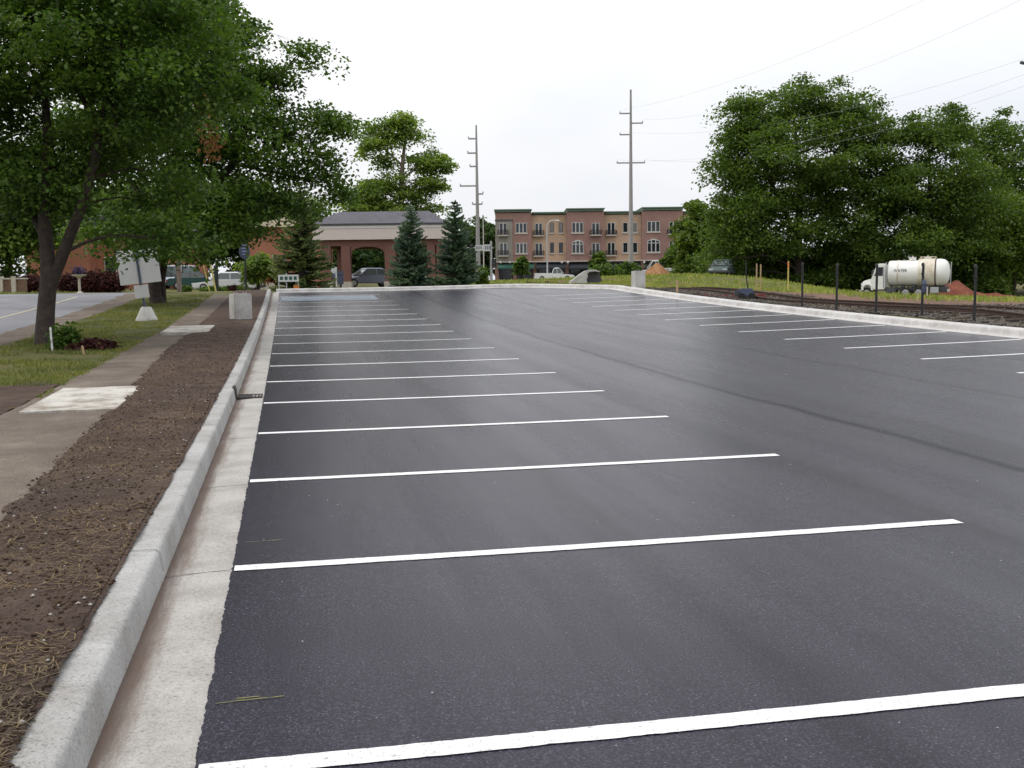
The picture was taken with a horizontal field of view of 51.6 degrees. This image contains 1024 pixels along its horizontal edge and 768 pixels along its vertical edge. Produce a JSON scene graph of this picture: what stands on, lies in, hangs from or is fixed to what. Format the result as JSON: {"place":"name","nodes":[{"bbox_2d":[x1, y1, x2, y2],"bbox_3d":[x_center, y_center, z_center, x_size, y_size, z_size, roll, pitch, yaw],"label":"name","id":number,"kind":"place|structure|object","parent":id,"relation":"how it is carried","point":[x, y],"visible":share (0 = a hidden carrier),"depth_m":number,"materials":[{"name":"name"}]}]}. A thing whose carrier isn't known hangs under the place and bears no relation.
{"place":"outdoors","nodes":[
{"label":"outdoors","id":0,"kind":"place"},
{"bbox_2d":[0,290,75,293],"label":"roadside grass","id":1,"kind":"structure","parent":0,"point":[20,292],"depth_m":60.03,"materials":[{"name":"green plant"}]},
{"bbox_2d":[0,293,125,333],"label":"road","id":2,"kind":"structure","parent":0,"point":[17,311],"depth_m":41.13,"materials":[{"name":"grey asphalt"}]},
{"bbox_2d":[0,293,134,345],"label":"road shoulder","id":3,"kind":"object","parent":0,"point":[16,334],"visible":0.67,"depth_m":34.65},
{"bbox_2d":[0,293,213,414],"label":"verge","id":4,"kind":"structure","parent":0,"point":[25,355],"depth_m":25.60,"materials":[{"name":"plant"}]},
{"bbox_2d":[0,381,57,414],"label":"verge soil","id":5,"kind":"structure","parent":4,"relation":"on","point":[14,396],"depth_m":14.59,"materials":[{"name":"brown soil"}]},
{"bbox_2d":[44,321,84,349],"bbox_3d":[-9.540,-0.983,22.548,0.842,0.718,0.682,-1,5,0],"label":"shrub","id":6,"kind":"object","parent":4,"relation":"on","point":[62,338],"visible":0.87,"depth_m":22.43,"materials":[{"name":"green plant"}]},
{"bbox_2d":[63,337,122,350],"bbox_3d":[-8.858,-0.816,22.383,1.224,0.350,0.987,-1,5,0],"label":"low red-leaved shrub","id":7,"kind":"object","parent":4,"relation":"on","point":[87,343],"visible":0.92,"depth_m":22.21,"materials":[{"name":"red plant"}]},
{"bbox_2d":[0,0,270,345],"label":"maple tree","id":8,"kind":"object","parent":4,"relation":"on","point":[82,32],"visible":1,"depth_m":23.16,"materials":[{"name":"green plant"}]},
{"bbox_2d":[116,248,160,320],"bbox_3d":[-11.379,-3.084,32.355,1.121,2.402,0.712,-5,7,-40],"label":"leaning sign","id":9,"kind":"object","parent":4,"relation":"on","point":[143,272],"visible":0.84,"depth_m":32.33,"materials":[{"name":"metal"}]},
{"bbox_2d":[35,0,374,303],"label":"maple tree","id":10,"kind":"object","parent":4,"relation":"on","point":[237,151],"visible":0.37,"depth_m":41.09,"materials":[{"name":"green plant"}]},
{"bbox_2d":[0,294,228,520],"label":"footpath","id":11,"kind":"structure","parent":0,"point":[33,445],"depth_m":11.79,"materials":[{"name":"grey concrete"}]},
{"bbox_2d":[19,386,137,413],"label":"concrete slab","id":12,"kind":"structure","parent":11,"relation":"on","point":[85,399],"depth_m":13.58,"materials":[{"name":"white concrete"}]},
{"bbox_2d":[160,325,214,335],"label":"concrete slab","id":13,"kind":"structure","parent":11,"relation":"on","point":[178,330],"depth_m":27.28,"materials":[{"name":"white concrete"}]},
{"bbox_2d":[0,290,266,767],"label":"soil strip","id":14,"kind":"object","parent":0,"point":[219,319],"visible":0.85,"depth_m":7.32,"materials":[{"name":"brown soil"}]},
{"bbox_2d":[0,348,225,723],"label":"pebbles","id":15,"kind":"object","parent":14,"relation":"on","point":[50,614],"visible":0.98,"depth_m":5.76,"materials":[{"name":"stone"}]},
{"bbox_2d":[0,358,229,767],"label":"straw","id":16,"kind":"object","parent":14,"relation":"on","point":[2,708],"visible":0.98,"depth_m":5.91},
{"bbox_2d":[0,327,248,767],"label":"clods","id":17,"kind":"object","parent":14,"relation":"on","point":[18,740],"visible":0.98,"depth_m":6.77,"materials":[{"name":"brown soil"}]},
{"bbox_2d":[229,292,251,318],"bbox_3d":[-8.201,-2.284,32.023,0.540,0.990,0.540,-4,6,-32],"label":"lamp footing","id":18,"kind":"object","parent":14,"relation":"on","point":[240,306],"visible":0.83,"depth_m":31.80,"materials":[{"name":"concrete"}]},
{"bbox_2d":[0,0,1023,279],"label":"sky","id":19,"kind":"structure","parent":0,"point":[544,85],"materials":[{"name":"white"}]},
{"bbox_2d":[10,275,1023,323],"bbox_3d":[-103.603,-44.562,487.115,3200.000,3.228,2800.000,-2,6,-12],"label":"ground","id":20,"kind":"structure","parent":0,"point":[1019,291],"depth_m":72.47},
{"bbox_2d":[0,276,27,292],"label":"wall","id":21,"kind":"structure","parent":20,"relation":"on","point":[13,284],"depth_m":67.90,"materials":[{"name":"stone"}]},
{"bbox_2d":[9,272,57,292],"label":"hedge","id":22,"kind":"object","parent":20,"relation":"on","point":[33,281],"visible":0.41,"depth_m":69.41,"materials":[{"name":"red plant"}]},
{"bbox_2d":[0,182,98,279],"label":"background tree","id":23,"kind":"object","parent":20,"relation":"on","point":[24,241],"visible":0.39,"depth_m":76.44,"materials":[{"name":"green plant"}]},
{"bbox_2d":[70,265,86,292],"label":"planter","id":24,"kind":"object","parent":20,"relation":"on","point":[78,274],"visible":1,"depth_m":65.81,"materials":[{"name":"stone"}]},
{"bbox_2d":[57,268,133,292],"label":"hedge","id":25,"kind":"object","parent":20,"relation":"on","point":[104,281],"visible":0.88,"depth_m":71.19,"materials":[{"name":"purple plant"}]},
{"bbox_2d":[26,212,208,288],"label":"brick house","id":26,"kind":"structure","parent":20,"relation":"on","point":[89,263],"depth_m":87.32,"materials":[{"name":"brick"}]},
{"bbox_2d":[68,176,183,211],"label":"background tree","id":27,"kind":"object","parent":20,"relation":"on","point":[106,195],"visible":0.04,"depth_m":97.04,"materials":[{"name":"green plant"}]},
{"bbox_2d":[6,289,270,767],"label":"kerb","id":28,"kind":"structure","parent":20,"relation":"on","point":[68,725],"depth_m":4.84,"materials":[{"name":"concrete"}]},
{"bbox_2d":[176,259,181,291],"bbox_3d":[-17.560,-5.648,55.875,0.220,1.870,0.132,-1,5,0],"label":"wooden post","id":29,"kind":"object","parent":20,"relation":"on","point":[179,281],"visible":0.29,"depth_m":55.82,"materials":[{"name":"brown wood"}]},
{"bbox_2d":[165,265,194,288],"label":"parked van","id":30,"kind":"object","parent":20,"relation":"on","point":[170,273],"visible":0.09,"depth_m":85.92,"materials":[{"name":"paint"}]},
{"bbox_2d":[87,292,278,767],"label":"gutter","id":31,"kind":"object","parent":20,"relation":"on","point":[155,717],"visible":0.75,"depth_m":5.22,"materials":[{"name":"concrete"}]},
{"bbox_2d":[232,385,262,399],"bbox_3d":[-3.727,0.112,14.944,0.405,0.180,0.480,-2,6,-12],"label":"storm drain","id":32,"kind":"object","parent":31,"relation":"on","point":[244,396],"visible":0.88,"depth_m":14.85,"materials":[{"name":"metal"}]},
{"bbox_2d":[166,270,210,288],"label":"parked car","id":33,"kind":"object","parent":20,"relation":"on","point":[188,277],"visible":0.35,"depth_m":82.94,"materials":[{"name":"paint"}]},
{"bbox_2d":[190,272,265,289],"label":"parked car","id":34,"kind":"object","parent":20,"relation":"on","point":[227,278],"visible":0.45,"depth_m":73.08,"materials":[{"name":"paint"}]},
{"bbox_2d":[239,244,249,289],"bbox_3d":[-13.054,-6.012,51.802,0.549,3.103,0.165,-1,5,0],"label":"post sign","id":35,"kind":"object","parent":20,"relation":"on","point":[242,251],"visible":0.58,"depth_m":51.71,"materials":[{"name":"blue metal"}]},
{"bbox_2d":[181,172,319,271],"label":"background tree","id":36,"kind":"object","parent":20,"relation":"on","point":[235,253],"visible":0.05,"depth_m":102.56,"materials":[{"name":"green plant"}]},
{"bbox_2d":[232,251,277,289],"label":"young tree","id":37,"kind":"object","parent":20,"relation":"on","point":[257,270],"visible":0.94,"depth_m":69.21,"materials":[{"name":"green plant"}]},
{"bbox_2d":[278,273,298,288],"bbox_3d":[-11.803,-5.344,55.973,1.075,1.050,0.112,-1,5,0],"label":"board sign","id":38,"kind":"object","parent":20,"relation":"on","point":[286,278],"visible":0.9,"depth_m":55.91,"materials":[{"name":"metal"}]},
{"bbox_2d":[248,217,332,288],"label":"brick wing","id":39,"kind":"structure","parent":20,"relation":"on","point":[267,248],"depth_m":81.71,"materials":[{"name":"brick"}]},
{"bbox_2d":[236,191,354,259],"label":"background tree","id":40,"kind":"object","parent":20,"relation":"on","point":[318,206],"visible":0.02,"depth_m":116.17,"materials":[{"name":"green plant"}]},
{"bbox_2d":[267,182,337,289],"bbox_3d":[-12.366,-8.253,60.753,4.075,6.511,3.977,-6,8,-44],"label":"spruce tree","id":41,"kind":"object","parent":20,"relation":"on","point":[301,246],"visible":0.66,"depth_m":60.44,"materials":[{"name":"green plant"}]},
{"bbox_2d":[338,271,343,287],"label":"drop box","id":42,"kind":"object","parent":20,"relation":"on","point":[340,278],"visible":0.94,"depth_m":65.79,"materials":[{"name":"blue metal"}]},
{"bbox_2d":[334,249,378,275],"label":"distant tree","id":43,"kind":"object","parent":20,"relation":"on","point":[360,258],"visible":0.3,"depth_m":138.83,"materials":[{"name":"green plant"}]},
{"bbox_2d":[334,268,384,286],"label":"parked car","id":44,"kind":"object","parent":20,"relation":"on","point":[370,275],"visible":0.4,"depth_m":79.25,"materials":[{"name":"paint"}]},
{"bbox_2d":[363,249,384,268],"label":"distant tree","id":45,"kind":"object","parent":20,"relation":"on","point":[379,254],"visible":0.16,"depth_m":148.47,"materials":[{"name":"green plant"}]},
{"bbox_2d":[312,211,450,287],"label":"drive through canopy","id":46,"kind":"object","parent":20,"relation":"on","point":[345,234],"visible":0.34,"depth_m":70.00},
{"bbox_2d":[329,110,459,217],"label":"open tree","id":47,"kind":"object","parent":20,"relation":"on","point":[374,191],"visible":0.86,"depth_m":99.25,"materials":[{"name":"green plant"}]},
{"bbox_2d":[384,206,436,286],"bbox_3d":[-5.612,-7.551,59.837,3.303,5.024,3.305,-3,6,-25],"label":"spruce tree","id":48,"kind":"object","parent":20,"relation":"on","point":[408,271],"visible":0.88,"depth_m":59.51,"materials":[{"name":"green plant"}]},
{"bbox_2d":[425,200,484,285],"bbox_3d":[-3.300,-7.579,59.313,3.467,5.373,3.443,-4,6,-33],"label":"spruce tree","id":49,"kind":"object","parent":20,"relation":"on","point":[458,267],"visible":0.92,"depth_m":58.93,"materials":[{"name":"green plant"}]},
{"bbox_2d":[460,125,482,271],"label":"utility pole","id":50,"kind":"object","parent":20,"relation":"on","point":[477,203],"visible":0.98,"depth_m":118.96,"materials":[{"name":"metal"}]},
{"bbox_2d":[465,215,495,275],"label":"distant tree","id":51,"kind":"object","parent":20,"relation":"on","point":[489,231],"visible":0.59,"depth_m":202.71,"materials":[{"name":"green plant"}]},
{"bbox_2d":[467,241,495,280],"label":"signal mast","id":52,"kind":"object","parent":20,"relation":"on","point":[488,247],"visible":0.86,"depth_m":104.57,"materials":[{"name":"metal"}]},
{"bbox_2d":[475,263,489,284],"bbox_3d":[-1.730,-6.255,61.953,1.006,1.589,0.946,-1,5,0],"label":"shrub","id":53,"kind":"object","parent":20,"relation":"on","point":[484,277],"visible":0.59,"depth_m":61.71,"materials":[{"name":"green plant"}]},
{"bbox_2d":[511,256,530,278],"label":"street tree","id":54,"kind":"object","parent":20,"relation":"on","point":[521,266],"visible":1,"depth_m":159.12,"materials":[{"name":"green plant"}]},
{"bbox_2d":[546,220,558,272],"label":"street lamp","id":55,"kind":"object","parent":20,"relation":"on","point":[547,241],"visible":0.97,"depth_m":149.40,"materials":[{"name":"metal"}]},
{"bbox_2d":[534,268,573,278],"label":"pickup truck","id":56,"kind":"object","parent":20,"relation":"on","point":[557,272],"visible":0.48,"depth_m":147.96,"materials":[{"name":"paint"}]},
{"bbox_2d":[569,270,601,283],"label":"culvert end","id":57,"kind":"object","parent":20,"relation":"on","point":[589,276],"visible":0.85,"depth_m":72.61,"materials":[{"name":"concrete"}]},
{"bbox_2d":[494,207,699,279],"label":"apartment block","id":58,"kind":"structure","parent":20,"relation":"on","point":[578,238],"depth_m":167.54,"materials":[{"name":"red brick"}]},
{"bbox_2d":[499,223,506,234],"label":"window","id":59,"kind":"structure","parent":58,"relation":"in","point":[502,226],"depth_m":167.14,"materials":[{"name":"white glass"}]},
{"bbox_2d":[500,269,511,279],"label":"shop window","id":60,"kind":"structure","parent":58,"relation":"in","point":[504,273],"depth_m":168.37,"materials":[{"name":"black glass"}]},
{"bbox_2d":[515,223,527,233],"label":"window","id":61,"kind":"structure","parent":58,"relation":"in","point":[521,228],"depth_m":167.18,"materials":[{"name":"white glass"}]},
{"bbox_2d":[515,243,527,254],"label":"window","id":62,"kind":"structure","parent":58,"relation":"in","point":[521,248],"depth_m":167.51,"materials":[{"name":"white glass"}]},
{"bbox_2d":[535,243,542,255],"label":"window","id":63,"kind":"structure","parent":58,"relation":"in","point":[538,246],"depth_m":168.33,"materials":[{"name":"white glass"}]},
{"bbox_2d":[571,222,583,233],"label":"window","id":64,"kind":"structure","parent":58,"relation":"in","point":[577,227],"depth_m":167.14,"materials":[{"name":"white glass"}]},
{"bbox_2d":[571,240,583,253],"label":"window","id":65,"kind":"structure","parent":58,"relation":"in","point":[577,245],"depth_m":167.43,"materials":[{"name":"white glass"}]},
{"bbox_2d":[607,223,614,234],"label":"window","id":66,"kind":"structure","parent":58,"relation":"in","point":[610,226],"depth_m":168.04,"materials":[{"name":"white glass"}]},
{"bbox_2d":[646,221,660,232],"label":"window","id":67,"kind":"structure","parent":58,"relation":"in","point":[652,226],"depth_m":167.14,"materials":[{"name":"white glass"}]},
{"bbox_2d":[646,239,660,252],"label":"window","id":68,"kind":"structure","parent":58,"relation":"in","point":[653,245],"depth_m":167.43,"materials":[{"name":"white glass"}]},
{"bbox_2d":[471,278,724,287],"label":"grass","id":69,"kind":"structure","parent":20,"relation":"on","point":[618,282],"depth_m":68.21,"materials":[{"name":"green plant"}]},
{"bbox_2d":[588,250,608,269],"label":"street tree","id":70,"kind":"object","parent":20,"relation":"on","point":[600,258],"visible":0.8,"depth_m":158.87,"materials":[{"name":"green plant"}]},
{"bbox_2d":[589,261,628,275],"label":"bush","id":71,"kind":"object","parent":20,"relation":"on","point":[608,269],"visible":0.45,"depth_m":119.08,"materials":[{"name":"green plant"}]},
{"bbox_2d":[615,261,645,274],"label":"bush","id":72,"kind":"object","parent":20,"relation":"on","point":[628,267],"visible":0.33,"depth_m":121.07,"materials":[{"name":"green plant"}]},
{"bbox_2d":[617,89,644,263],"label":"utility pole","id":73,"kind":"object","parent":20,"relation":"on","point":[630,163],"visible":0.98,"depth_m":132.68,"materials":[{"name":"metal"}]},
{"bbox_2d":[631,270,644,287],"bbox_3d":[5.835,-4.785,48.944,0.500,0.970,0.500,-3,6,-19],"label":"lamp footing","id":74,"kind":"object","parent":20,"relation":"on","point":[637,279],"visible":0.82,"depth_m":48.72,"materials":[{"name":"concrete"}]},
{"bbox_2d":[276,284,1023,338],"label":"kerb","id":75,"kind":"structure","parent":20,"relation":"on","point":[994,330],"depth_m":34.27,"materials":[{"name":"concrete"}]},
{"bbox_2d":[645,263,668,274],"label":"dirt mound","id":76,"kind":"object","parent":20,"relation":"on","point":[656,268],"visible":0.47,"depth_m":95.21,"materials":[{"name":"orange soil"}]},
{"bbox_2d":[473,272,862,291],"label":"grass","id":77,"kind":"structure","parent":20,"relation":"on","point":[511,281],"depth_m":85.71,"materials":[{"name":"green plant"}]},
{"bbox_2d":[658,245,679,267],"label":"street tree","id":78,"kind":"object","parent":20,"relation":"on","point":[667,263],"visible":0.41,"depth_m":156.91,"materials":[{"name":"green plant"}]},
{"bbox_2d":[663,199,724,273],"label":"tree","id":79,"kind":"object","parent":20,"relation":"on","point":[684,246],"visible":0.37,"depth_m":116.52,"materials":[{"name":"green plant"}]},
{"bbox_2d":[708,259,734,275],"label":"parked car","id":80,"kind":"object","parent":20,"relation":"on","point":[720,268],"visible":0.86,"depth_m":99.98,"materials":[{"name":"paint"}]},
{"bbox_2d":[691,219,767,275],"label":"tree","id":81,"kind":"object","parent":20,"relation":"on","point":[704,248],"visible":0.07,"depth_m":111.02,"materials":[{"name":"green plant"}]},
{"bbox_2d":[739,265,782,280],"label":"bush","id":82,"kind":"object","parent":20,"relation":"on","point":[763,275],"visible":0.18,"depth_m":104.56,"materials":[{"name":"green plant"}]},
{"bbox_2d":[526,281,1023,327],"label":"railway track","id":83,"kind":"structure","parent":20,"relation":"on","point":[901,307],"depth_m":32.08,"materials":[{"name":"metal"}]},
{"bbox_2d":[734,260,754,298],"bbox_3d":[8.982,-4.016,40.919,0.750,1.511,0.450,-1,5,0],"label":"tamping machine","id":84,"kind":"object","parent":83,"relation":"on","point":[742,293],"visible":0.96,"depth_m":40.80,"materials":[{"name":"blue metal"}]},
{"bbox_2d":[541,272,1023,301],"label":"field grass","id":85,"kind":"structure","parent":20,"relation":"on","point":[884,295],"depth_m":66.13,"materials":[{"name":"green plant"}]},
{"bbox_2d":[740,239,824,282],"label":"bushy tree","id":86,"kind":"object","parent":20,"relation":"on","point":[781,267],"visible":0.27,"depth_m":105.23,"materials":[{"name":"green plant"}]},
{"bbox_2d":[682,71,912,278],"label":"tall tree","id":87,"kind":"object","parent":20,"relation":"on","point":[759,204],"visible":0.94,"depth_m":101.55,"materials":[{"name":"green plant"}]},
{"bbox_2d":[801,263,803,305],"bbox_3d":[9.322,-3.136,34.029,0.082,1.520,0.078,-2,6,-12],"label":"fence post","id":88,"kind":"object","parent":20,"relation":"on","point":[802,272],"visible":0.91,"depth_m":33.99,"materials":[{"name":"black metal"}]},
{"bbox_2d":[784,266,852,289],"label":"bush","id":89,"kind":"object","parent":20,"relation":"on","point":[825,279],"visible":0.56,"depth_m":101.71,"materials":[{"name":"green plant"}]},
{"bbox_2d":[835,264,838,309],"bbox_3d":[9.777,-2.864,31.903,0.082,1.520,0.078,-2,6,-12],"label":"fence post","id":90,"kind":"object","parent":20,"relation":"on","point":[836,300],"visible":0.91,"depth_m":31.88,"materials":[{"name":"black metal"}]},
{"bbox_2d":[803,237,893,290],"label":"bushy tree","id":91,"kind":"object","parent":20,"relation":"on","point":[859,274],"visible":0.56,"depth_m":103.24,"materials":[{"name":"green plant"}]},
{"bbox_2d":[875,264,877,312],"bbox_3d":[10.233,-2.622,29.764,0.082,1.520,0.078,-2,6,-12],"label":"fence post","id":92,"kind":"object","parent":20,"relation":"on","point":[876,286],"visible":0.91,"depth_m":29.74,"materials":[{"name":"black metal"}]},
{"bbox_2d":[860,255,951,295],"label":"tank truck","id":93,"kind":"object","parent":20,"relation":"on","point":[902,274],"visible":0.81,"depth_m":88.91,"materials":[{"name":"metal"}]},
{"bbox_2d":[920,263,924,315],"bbox_3d":[10.693,-2.404,27.613,0.085,1.520,0.078,-2,6,-12],"label":"fence post","id":94,"kind":"object","parent":20,"relation":"on","point":[922,274],"visible":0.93,"depth_m":27.60,"materials":[{"name":"black metal"}]},
{"bbox_2d":[831,101,1023,292],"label":"tall tree","id":95,"kind":"object","parent":20,"relation":"on","point":[917,235],"visible":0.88,"depth_m":98.50,"materials":[{"name":"green plant"}]},
{"bbox_2d":[899,212,1023,295],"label":"bushy tree","id":96,"kind":"object","parent":20,"relation":"on","point":[990,263],"visible":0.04,"depth_m":103.42,"materials":[{"name":"green plant"}]},
{"bbox_2d":[973,264,977,320],"bbox_3d":[11.144,-2.120,25.518,0.089,1.520,0.078,-2,6,-12],"label":"fence post","id":97,"kind":"object","parent":20,"relation":"on","point":[975,291],"visible":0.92,"depth_m":25.48,"materials":[{"name":"black metal"}]},
{"bbox_2d":[931,269,1021,294],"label":"bush","id":98,"kind":"object","parent":20,"relation":"on","point":[987,283],"visible":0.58,"depth_m":100.11,"materials":[{"name":"green plant"}]},
{"bbox_2d":[936,280,1016,296],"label":"dirt heap","id":99,"kind":"object","parent":20,"relation":"on","point":[957,287],"visible":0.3,"depth_m":91.15,"materials":[{"name":"orange soil"}]},
{"bbox_2d":[933,105,1023,282],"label":"tall tree","id":100,"kind":"object","parent":20,"relation":"on","point":[998,156],"visible":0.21,"depth_m":109.98,"materials":[{"name":"green plant"}]},
{"bbox_2d":[955,187,1023,294],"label":"bushy tree","id":101,"kind":"object","parent":20,"relation":"on","point":[1013,226],"visible":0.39,"depth_m":102.42,"materials":[{"name":"green plant"}]},
{"bbox_2d":[195,287,1023,767],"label":"parking lot","id":102,"kind":"structure","parent":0,"point":[471,551],"depth_m":6.69,"materials":[{"name":"grey asphalt"}]},
{"bbox_2d":[553,279,1023,305],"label":"dirt track","id":103,"kind":"structure","parent":0,"point":[856,297],"depth_m":40.72,"materials":[{"name":"brown soil"}]},
{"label":"driveway","id":104,"kind":"structure","parent":0,"visible":0},
{"bbox_2d":[213,265,218,290],"bbox_3d":[-16.157,-5.728,57.908,0.300,1.600,0.285,-1,5,0],"label":"black post","id":105,"kind":"object","parent":104,"relation":"on","point":[216,279],"visible":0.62,"depth_m":57.81,"materials":[{"name":"metal"}]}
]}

